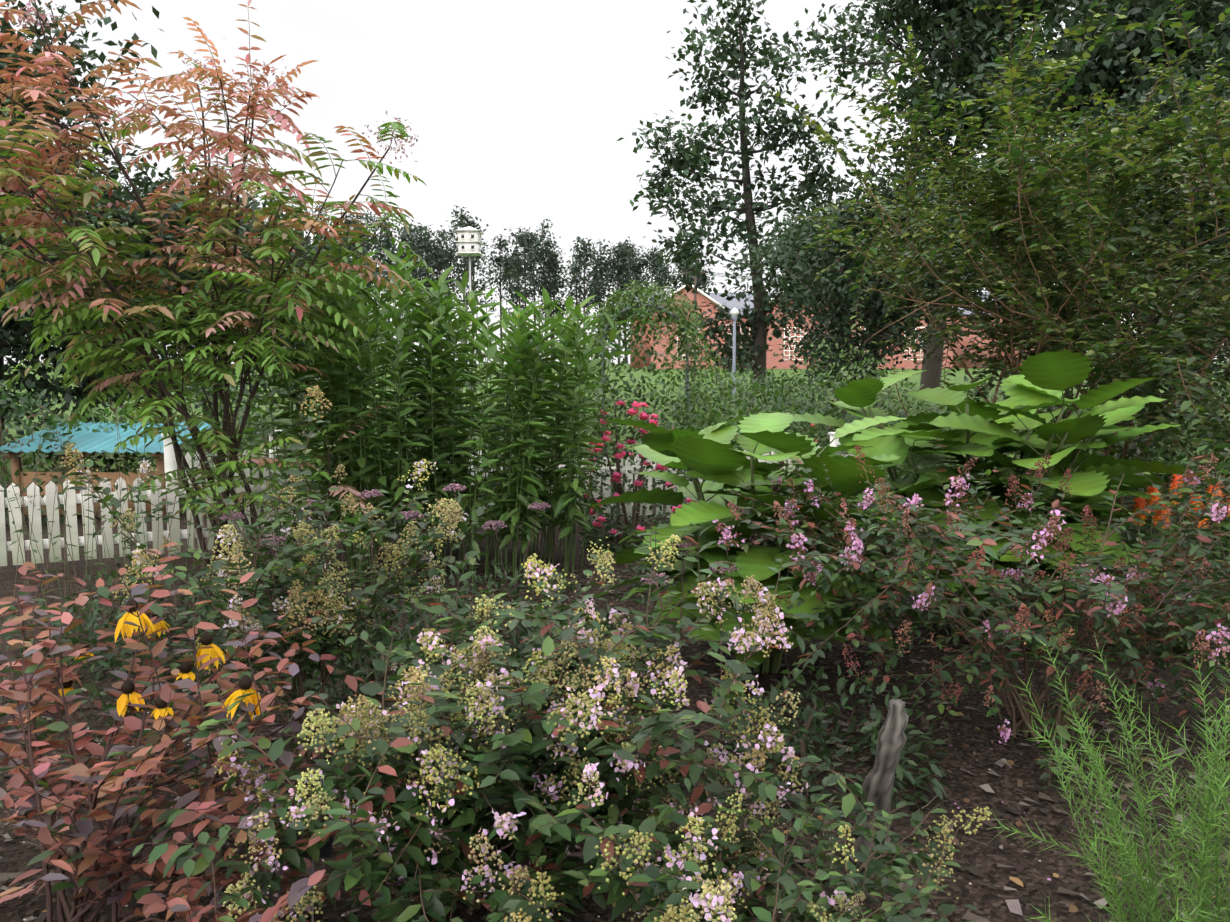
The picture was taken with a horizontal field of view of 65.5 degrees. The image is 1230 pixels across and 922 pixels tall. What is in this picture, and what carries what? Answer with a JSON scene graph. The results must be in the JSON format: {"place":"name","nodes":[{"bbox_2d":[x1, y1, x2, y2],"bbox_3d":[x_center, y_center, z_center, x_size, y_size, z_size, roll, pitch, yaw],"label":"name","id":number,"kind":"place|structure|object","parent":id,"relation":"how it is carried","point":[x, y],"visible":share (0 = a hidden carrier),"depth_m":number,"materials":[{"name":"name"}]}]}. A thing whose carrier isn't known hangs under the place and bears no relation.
{"place":"outdoors","nodes":[
{"label":"outdoors","id":0,"kind":"place"},
{"bbox_2d":[0,396,313,648],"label":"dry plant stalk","id":1,"kind":"object","parent":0,"point":[64,531],"depth_m":6.71,"materials":[{"name":"green plant"}]},
{"bbox_2d":[58,598,260,719],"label":"yellow coneflowers","id":2,"kind":"object","parent":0,"point":[128,685],"visible":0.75,"depth_m":3.27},
{"bbox_2d":[0,0,1228,363],"label":"sky","id":3,"kind":"structure","parent":0,"point":[518,110],"materials":[{"name":"white"}]},
{"bbox_2d":[0,364,1229,921],"bbox_3d":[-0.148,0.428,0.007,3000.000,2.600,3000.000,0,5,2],"label":"ground","id":4,"kind":"structure","parent":0,"point":[978,848],"depth_m":4.49,"materials":[{"name":"brown soil"}]},
{"bbox_2d":[0,382,105,527],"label":"shrub leaves","id":5,"kind":"object","parent":4,"relation":"on","point":[28,402],"depth_m":11.14,"materials":[{"name":"green plant"}]},
{"bbox_2d":[0,0,170,453],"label":"tree","id":6,"kind":"object","parent":4,"relation":"on","point":[37,48],"depth_m":18.43,"materials":[{"name":"green plant"}]},
{"bbox_2d":[0,99,177,439],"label":"tree leaves","id":7,"kind":"object","parent":4,"relation":"on","point":[20,342],"depth_m":17.43,"materials":[{"name":"plant"}]},
{"bbox_2d":[0,595,193,741],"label":"plant leaves","id":8,"kind":"object","parent":4,"relation":"on","point":[89,620],"depth_m":4.96,"materials":[{"name":"plant"}]},
{"bbox_2d":[0,421,213,518],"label":"open shelter with roof","id":9,"kind":"object","parent":4,"relation":"on","point":[85,440],"visible":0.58,"depth_m":11.07,"materials":[{"name":"blue metal"}]},
{"bbox_2d":[0,401,214,509],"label":"shrub leaves","id":10,"kind":"object","parent":4,"relation":"on","point":[101,413],"depth_m":12.03,"materials":[{"name":"green plant"}]},
{"bbox_2d":[0,153,244,437],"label":"tree leaves","id":11,"kind":"object","parent":4,"relation":"on","point":[125,195],"depth_m":19.35,"materials":[{"name":"green plant"}]},
{"bbox_2d":[27,554,240,677],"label":"plant leaves","id":12,"kind":"object","parent":4,"relation":"on","point":[90,601],"depth_m":5.89,"materials":[{"name":"green plant"}]},
{"bbox_2d":[67,612,292,883],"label":"stems","id":13,"kind":"object","parent":4,"relation":"on","point":[246,842],"depth_m":3.43,"materials":[{"name":"brown plant"}]},
{"bbox_2d":[98,362,330,513],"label":"shrub leaves","id":14,"kind":"object","parent":4,"relation":"on","point":[204,411],"depth_m":12.45,"materials":[{"name":"green plant"}]},
{"bbox_2d":[0,0,435,596],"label":"sumac shrub","id":15,"kind":"object","parent":4,"relation":"on","point":[21,90],"depth_m":6.71,"materials":[{"name":"green plant"}]},
{"bbox_2d":[0,0,418,163],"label":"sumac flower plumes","id":16,"kind":"object","parent":15,"relation":"attached to","point":[42,15],"visible":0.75,"depth_m":6.69,"materials":[{"name":"plant"}]},
{"bbox_2d":[108,151,339,433],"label":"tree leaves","id":17,"kind":"object","parent":4,"relation":"on","point":[255,205],"depth_m":22.96,"materials":[{"name":"green plant"}]},
{"bbox_2d":[126,540,359,694],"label":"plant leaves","id":18,"kind":"object","parent":4,"relation":"on","point":[199,619],"depth_m":5.47,"materials":[{"name":"plant"}]},
{"bbox_2d":[212,343,399,514],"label":"shrub leaves","id":19,"kind":"object","parent":4,"relation":"on","point":[248,439],"depth_m":11.90,"materials":[{"name":"green plant"}]},
{"bbox_2d":[295,829,333,921],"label":"plant","id":20,"kind":"object","parent":4,"relation":"on","point":[325,850],"visible":0.14,"depth_m":2.89,"materials":[{"name":"green plant"}]},
{"bbox_2d":[230,215,399,423],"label":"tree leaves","id":21,"kind":"object","parent":4,"relation":"on","point":[374,240],"depth_m":26.86,"materials":[{"name":"green plant"}]},
{"bbox_2d":[28,192,715,363],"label":"trees","id":22,"kind":"object","parent":4,"relation":"on","point":[623,265],"materials":[{"name":"green plant"}]},
{"bbox_2d":[303,342,478,500],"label":"shrub leaves","id":23,"kind":"object","parent":4,"relation":"on","point":[476,437],"depth_m":13.02,"materials":[{"name":"green plant"}]},
{"bbox_2d":[283,599,517,742],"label":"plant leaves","id":24,"kind":"object","parent":4,"relation":"on","point":[346,668],"depth_m":4.74,"materials":[{"name":"green plant"}]},
{"bbox_2d":[231,237,635,588],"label":"tall leafy plants","id":25,"kind":"object","parent":4,"relation":"on","point":[525,343],"depth_m":7.83,"materials":[{"name":"green plant"}]},
{"bbox_2d":[0,430,880,565],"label":"picket fence","id":26,"kind":"object","parent":4,"relation":"on","point":[155,536],"visible":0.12,"depth_m":8.58,"materials":[{"name":"paint"}]},
{"bbox_2d":[319,558,566,688],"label":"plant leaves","id":27,"kind":"object","parent":4,"relation":"on","point":[415,612],"depth_m":5.69,"materials":[{"name":"green plant"}]},
{"bbox_2d":[454,226,483,367],"bbox_3d":[-3.001,-2.533,19.928,0.540,4.630,0.540,0,5,2],"label":"birdhouse","id":28,"kind":"object","parent":4,"relation":"on","point":[468,242],"visible":0.85,"depth_m":19.55,"materials":[{"name":"paint"}]},
{"bbox_2d":[389,403,556,493],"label":"shrub leaves","id":29,"kind":"object","parent":4,"relation":"on","point":[476,421],"depth_m":13.91,"materials":[{"name":"green plant"}]},
{"bbox_2d":[219,483,790,696],"bbox_3d":[-0.832,0.686,5.582,3.507,1.030,1.647,4,7,36],"label":"joe pye plant","id":30,"kind":"object","parent":4,"relation":"on","point":[454,488],"depth_m":5.54,"materials":[{"name":"green plant"}]},
{"bbox_2d":[417,564,625,670],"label":"plant leaves","id":31,"kind":"object","parent":4,"relation":"on","point":[499,586],"depth_m":6.07,"materials":[{"name":"green plant"}]},
{"bbox_2d":[458,373,634,476],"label":"shrub leaves","id":32,"kind":"object","parent":4,"relation":"on","point":[613,415],"depth_m":15.79,"materials":[{"name":"green plant"}]},
{"bbox_2d":[450,603,670,703],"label":"plant leaves","id":33,"kind":"object","parent":4,"relation":"on","point":[515,640],"depth_m":5.30,"materials":[{"name":"green plant"}]},
{"bbox_2d":[478,361,654,500],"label":"flowers","id":34,"kind":"object","parent":4,"relation":"on","point":[617,416],"depth_m":12.96,"materials":[{"name":"green plant"}]},
{"bbox_2d":[0,558,1229,921],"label":"mulch chips","id":35,"kind":"object","parent":4,"relation":"on","point":[1014,906],"depth_m":4.18,"materials":[{"name":"brown wood"}]},
{"bbox_2d":[0,542,491,921],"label":"red-leaved shrub","id":36,"kind":"object","parent":35,"relation":"on","point":[92,853],"depth_m":3.00,"materials":[{"name":"red plant"}]},
{"bbox_2d":[39,385,499,790],"bbox_3d":[-1.385,0.505,4.144,1.843,1.668,1.265,0,5,2],"label":"crape myrtle shrub","id":37,"kind":"object","parent":35,"relation":"on","point":[266,617],"depth_m":4.06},
{"bbox_2d":[133,523,890,921],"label":"crape shrub","id":38,"kind":"object","parent":35,"relation":"on","point":[525,745],"depth_m":2.74,"materials":[{"name":"green plant"}]},
{"bbox_2d":[615,711,991,921],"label":"flowering shrub","id":39,"kind":"object","parent":35,"relation":"on","point":[784,905],"depth_m":2.61,"materials":[{"name":"green plant"}]},
{"bbox_2d":[712,413,1229,791],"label":"flowering shrub","id":40,"kind":"object","parent":35,"relation":"on","point":[974,541],"depth_m":4.20,"materials":[{"name":"green plant"}]},
{"bbox_2d":[578,297,697,552],"bbox_3d":[0.248,-0.357,9.348,1.272,2.469,1.023,0,5,2],"label":"shrub","id":41,"kind":"object","parent":4,"relation":"on","point":[594,539],"depth_m":9.24,"materials":[{"name":"green plant"}]},
{"bbox_2d":[601,304,688,487],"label":"garden arch","id":42,"kind":"structure","parent":4,"relation":"on","point":[687,363],"depth_m":13.83,"materials":[{"name":"metal"}]},
{"bbox_2d":[571,279,731,450],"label":"arbor vine leaves","id":43,"kind":"object","parent":4,"relation":"on","point":[683,322],"visible":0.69,"depth_m":13.81,"materials":[{"name":"green plant"}]},
{"bbox_2d":[611,414,743,502],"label":"shrub leaves","id":44,"kind":"object","parent":4,"relation":"on","point":[734,443],"depth_m":12.65,"materials":[{"name":"plant"}]},
{"bbox_2d":[614,520,743,604],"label":"plant leaves","id":45,"kind":"object","parent":4,"relation":"on","point":[637,571],"depth_m":7.30,"materials":[{"name":"green plant"}]},
{"bbox_2d":[620,354,771,436],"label":"shrub leaves","id":46,"kind":"object","parent":4,"relation":"on","point":[672,390],"depth_m":23.49,"materials":[{"name":"green plant"}]},
{"bbox_2d":[714,308,738,423],"bbox_3d":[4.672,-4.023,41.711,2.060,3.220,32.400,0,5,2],"label":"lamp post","id":47,"kind":"object","parent":4,"relation":"on","point":[734,312],"visible":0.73,"depth_m":25.66,"materials":[{"name":"white metal"}]},
{"bbox_2d":[658,369,811,435],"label":"shrub leaves","id":48,"kind":"object","parent":4,"relation":"on","point":[720,389],"depth_m":18.75,"materials":[{"name":"green plant"}]},
{"bbox_2d":[617,0,859,400],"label":"slender tree","id":49,"kind":"object","parent":4,"relation":"on","point":[693,159],"depth_m":38.57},
{"bbox_2d":[670,358,834,427],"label":"shrub leaves","id":50,"kind":"object","parent":4,"relation":"on","point":[762,374],"depth_m":26.69,"materials":[{"name":"green plant"}]},
{"bbox_2d":[692,380,819,470],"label":"shrub leaves","id":51,"kind":"object","parent":4,"relation":"on","point":[738,402],"depth_m":14.46,"materials":[{"name":"green plant"}]},
{"bbox_2d":[587,412,936,674],"bbox_3d":[0.820,0.474,5.405,1.952,1.493,1.848,0,5,2],"label":"large-leaved plant","id":52,"kind":"object","parent":4,"relation":"on","point":[711,453],"depth_m":5.11,"materials":[{"name":"green plant"}]},
{"bbox_2d":[711,384,849,454],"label":"leaves","id":53,"kind":"object","parent":4,"relation":"on","point":[799,391],"depth_m":16.27,"materials":[{"name":"green plant"}]},
{"bbox_2d":[699,372,900,438],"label":"shrub leaves","id":54,"kind":"object","parent":4,"relation":"on","point":[781,385],"depth_m":21.84,"materials":[{"name":"green plant"}]},
{"bbox_2d":[700,665,950,823],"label":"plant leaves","id":55,"kind":"object","parent":4,"relation":"on","point":[825,750],"depth_m":3.99,"materials":[{"name":"green plant"}]},
{"bbox_2d":[769,374,883,470],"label":"shrub leaves","id":56,"kind":"object","parent":4,"relation":"on","point":[801,408],"depth_m":13.53,"materials":[{"name":"green plant"}]},
{"bbox_2d":[630,285,1036,368],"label":"brick building","id":57,"kind":"structure","parent":4,"relation":"on","point":[771,359],"depth_m":107.81,"materials":[{"name":"brick"}]},
{"bbox_2d":[657,284,958,359],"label":"brick building trim","id":58,"kind":"structure","parent":57,"relation":"attached to","point":[717,303],"depth_m":107.37,"materials":[{"name":"white paint"}]},
{"bbox_2d":[630,292,998,315],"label":"brick building roof","id":59,"kind":"structure","parent":57,"relation":"attached to","point":[733,303],"depth_m":114.52,"materials":[{"name":"grey"}]},
{"bbox_2d":[725,191,947,412],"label":"tree leaves","id":60,"kind":"object","parent":4,"relation":"on","point":[788,235],"depth_m":31.79,"materials":[{"name":"green plant"}]},
{"bbox_2d":[783,337,930,432],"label":"shrub leaves","id":61,"kind":"object","parent":4,"relation":"on","point":[841,355],"depth_m":23.63,"materials":[{"name":"green plant"}]},
{"bbox_2d":[751,153,992,413],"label":"tree leaves","id":62,"kind":"object","parent":4,"relation":"on","point":[838,283],"depth_m":25.65,"materials":[{"name":"green plant"}]},
{"bbox_2d":[786,361,962,472],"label":"shrub leaves","id":63,"kind":"object","parent":4,"relation":"on","point":[884,393],"depth_m":16.95,"materials":[{"name":"green plant"}]},
{"bbox_2d":[853,699,908,876],"bbox_3d":[0.905,1.115,3.255,0.128,0.681,0.249,-1,6,-10],"label":"weathered log stake","id":64,"kind":"object","parent":4,"relation":"on","point":[877,786],"visible":0.71,"depth_m":3.18,"materials":[{"name":"grey wood"}]},
{"bbox_2d":[835,394,964,507],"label":"shrub leaves","id":65,"kind":"object","parent":4,"relation":"on","point":[902,414],"depth_m":12.31,"materials":[{"name":"green plant"}]},
{"bbox_2d":[873,427,1012,518],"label":"shrub leaves","id":66,"kind":"object","parent":4,"relation":"on","point":[903,474],"depth_m":10.90,"materials":[{"name":"green plant"}]},
{"bbox_2d":[788,0,1106,389],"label":"tree","id":67,"kind":"object","parent":4,"relation":"on","point":[922,25],"depth_m":43.45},
{"bbox_2d":[886,371,1095,491],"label":"shrub leaves","id":68,"kind":"object","parent":4,"relation":"on","point":[948,409],"depth_m":14.04,"materials":[{"name":"green plant"}]},
{"bbox_2d":[768,0,1229,557],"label":"crape myrtle tree","id":69,"kind":"object","parent":4,"relation":"on","point":[986,172],"depth_m":7.80,"materials":[{"name":"green plant"}]},
{"bbox_2d":[788,350,1227,638],"bbox_3d":[2.376,0.227,6.200,2.491,1.836,2.450,0,5,2],"label":"large-leaved plant","id":70,"kind":"object","parent":4,"relation":"on","point":[1045,378],"depth_m":5.76,"materials":[{"name":"green plant"}]},
{"bbox_2d":[1009,424,1109,562],"bbox_3d":[3.766,0.313,8.219,1.140,1.274,1.078,0,5,2],"label":"small plant","id":71,"kind":"object","parent":4,"relation":"on","point":[1029,475],"depth_m":8.24,"materials":[{"name":"plant"}]},
{"bbox_2d":[909,0,1229,411],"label":"tree","id":72,"kind":"object","parent":4,"relation":"on","point":[1100,72],"depth_m":27.24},
{"bbox_2d":[973,62,1229,438],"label":"tree leaves","id":73,"kind":"object","parent":4,"relation":"on","point":[1159,97],"depth_m":20.63,"materials":[{"name":"green plant"}]},
{"bbox_2d":[991,0,1221,405],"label":"tree","id":74,"kind":"object","parent":4,"relation":"on","point":[1050,15],"depth_m":34.27,"materials":[{"name":"green plant"}]},
{"bbox_2d":[989,637,1229,921],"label":"feathery green plant","id":75,"kind":"object","parent":4,"relation":"on","point":[1212,835],"depth_m":2.64,"materials":[{"name":"green plant"}]},
{"bbox_2d":[1005,412,1219,515],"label":"shrub leaves","id":76,"kind":"object","parent":4,"relation":"on","point":[1149,448],"depth_m":12.01,"materials":[{"name":"green plant"}]},
{"bbox_2d":[1015,505,1229,668],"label":"poker plant","id":77,"kind":"object","parent":4,"relation":"on","point":[1223,601],"depth_m":5.92,"materials":[{"name":"green plant"}]},
{"bbox_2d":[1131,474,1229,535],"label":"orange flowers","id":78,"kind":"object","parent":77,"relation":"attached to","point":[1140,502],"visible":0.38,"depth_m":5.91,"materials":[{"name":"plant"}]},
{"bbox_2d":[1047,911,1199,921],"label":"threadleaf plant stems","id":79,"kind":"object","parent":4,"relation":"on","point":[1175,921],"visible":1,"depth_m":2.13,"materials":[{"name":"green plant"}]},
{"bbox_2d":[1025,891,1227,921],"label":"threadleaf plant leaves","id":80,"kind":"object","parent":79,"relation":"on","point":[1176,915],"visible":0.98,"depth_m":2.15,"materials":[{"name":"green plant"}]},
{"bbox_2d":[1080,0,1229,366],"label":"tree","id":81,"kind":"object","parent":4,"relation":"on","point":[1218,28],"depth_m":25.32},
{"bbox_2d":[1085,386,1229,544],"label":"shrub leaves","id":82,"kind":"object","parent":4,"relation":"on","point":[1182,433],"depth_m":10.18,"materials":[{"name":"plant"}]},
{"bbox_2d":[1099,396,1229,588],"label":"shrub leaves","id":83,"kind":"object","parent":4,"relation":"on","point":[1130,535],"depth_m":8.13,"materials":[{"name":"green plant"}]},
{"bbox_2d":[1118,454,1229,599],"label":"shrub leaves","id":84,"kind":"object","parent":4,"relation":"on","point":[1222,528],"visible":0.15,"depth_m":7.62,"materials":[{"name":"green plant"}]},
{"bbox_2d":[1122,33,1229,423],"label":"tree leaves","id":85,"kind":"object","parent":4,"relation":"on","point":[1225,41],"depth_m":18.23,"materials":[{"name":"green plant"}]},
{"bbox_2d":[1141,350,1229,529],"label":"flowers","id":86,"kind":"object","parent":4,"relation":"on","point":[1179,414],"visible":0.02,"depth_m":11.44,"materials":[{"name":"plant"}]},
{"bbox_2d":[410,266,1164,374],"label":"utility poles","id":87,"kind":"object","parent":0,"point":[695,283],"visible":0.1,"depth_m":74.72,"materials":[{"name":"brown wood"}]}
]}

